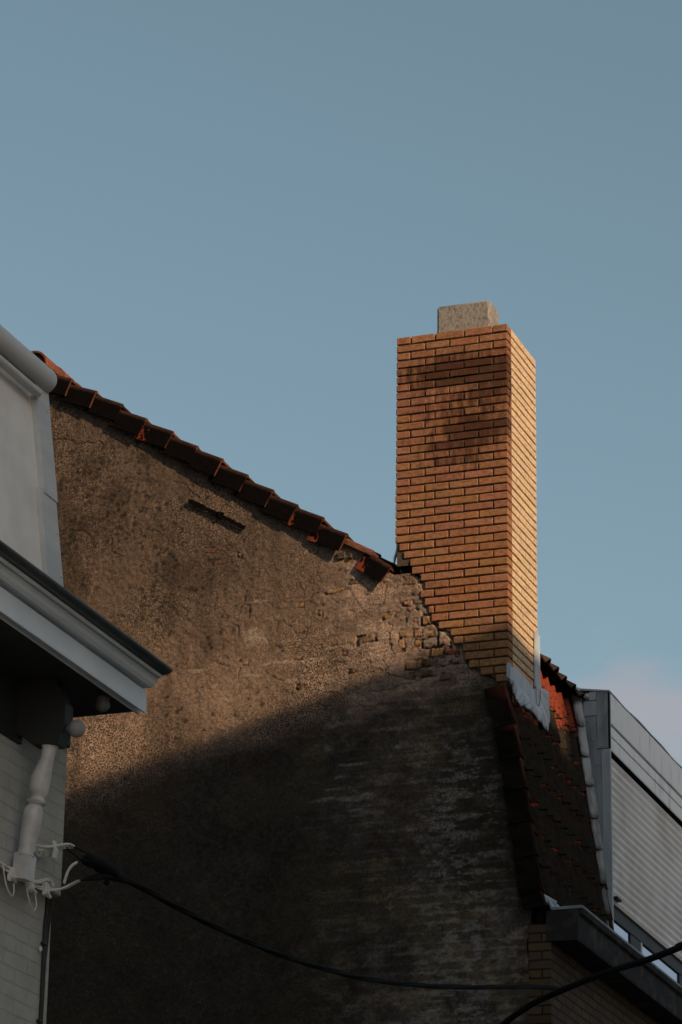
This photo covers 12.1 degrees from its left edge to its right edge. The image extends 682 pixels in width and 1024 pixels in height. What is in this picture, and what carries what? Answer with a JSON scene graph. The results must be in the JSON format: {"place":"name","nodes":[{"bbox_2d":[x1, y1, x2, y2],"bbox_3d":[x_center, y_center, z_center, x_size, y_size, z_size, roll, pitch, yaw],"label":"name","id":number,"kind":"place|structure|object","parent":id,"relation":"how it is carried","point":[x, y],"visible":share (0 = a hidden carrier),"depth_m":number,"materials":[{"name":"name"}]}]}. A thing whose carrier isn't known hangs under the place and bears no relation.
{"place":"outdoors","nodes":[
{"label":"outdoors","id":0,"kind":"place"},
{"bbox_2d":[0,0,681,766],"label":"sky","id":1,"kind":"structure","parent":0,"point":[225,222],"materials":[{"name":"blue"}]},
{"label":"ground","id":2,"kind":"structure","parent":0,"visible":0},
{"bbox_2d":[0,325,172,1023],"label":"white house","id":3,"kind":"structure","parent":2,"relation":"on","point":[66,656],"depth_m":15.45,"materials":[{"name":"paint"}]},
{"bbox_2d":[0,861,81,910],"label":"house wires","id":4,"kind":"object","parent":3,"relation":"attached to","point":[45,889],"visible":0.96,"depth_m":15.42,"materials":[{"name":"white plastic"}]},
{"bbox_2d":[36,895,52,1023],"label":"riser wires","id":5,"kind":"object","parent":3,"relation":"attached to","point":[43,949],"visible":0.98,"depth_m":15.59,"materials":[{"name":"paint"}]},
{"bbox_2d":[34,841,74,858],"bbox_3d":[-1.387,1.636,15.526,0.241,0.099,0.114,10,-22,-22],"label":"cable hook","id":6,"kind":"object","parent":3,"relation":"attached to","point":[55,847],"visible":0.91,"depth_m":15.49,"materials":[{"name":"grey metal"}]},
{"bbox_2d":[31,300,681,1023],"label":"brick house","id":7,"kind":"structure","parent":2,"relation":"on","point":[421,760],"depth_m":24.60,"materials":[{"name":"brick"}]},
{"bbox_2d":[66,844,565,992],"bbox_3d":[0.166,2.612,19.432,0.071,1.198,8.537,-7,-22,19],"label":"overhead cable","id":8,"kind":"object","parent":7,"relation":"attached to","point":[107,870],"visible":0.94,"depth_m":17.48,"materials":[{"name":"black rubber"}]},
{"bbox_3d":[7.907,-3.063,6.209,6.520,13.500,2.680,-7,-22,19],"label":"townhouse","id":9,"kind":"object","parent":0,"visible":0},
{"bbox_2d":[500,941,681,1023],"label":"service cable","id":10,"kind":"object","parent":9,"relation":"attached to","point":[677,947],"visible":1,"depth_m":20.90,"materials":[{"name":"black rubber"}]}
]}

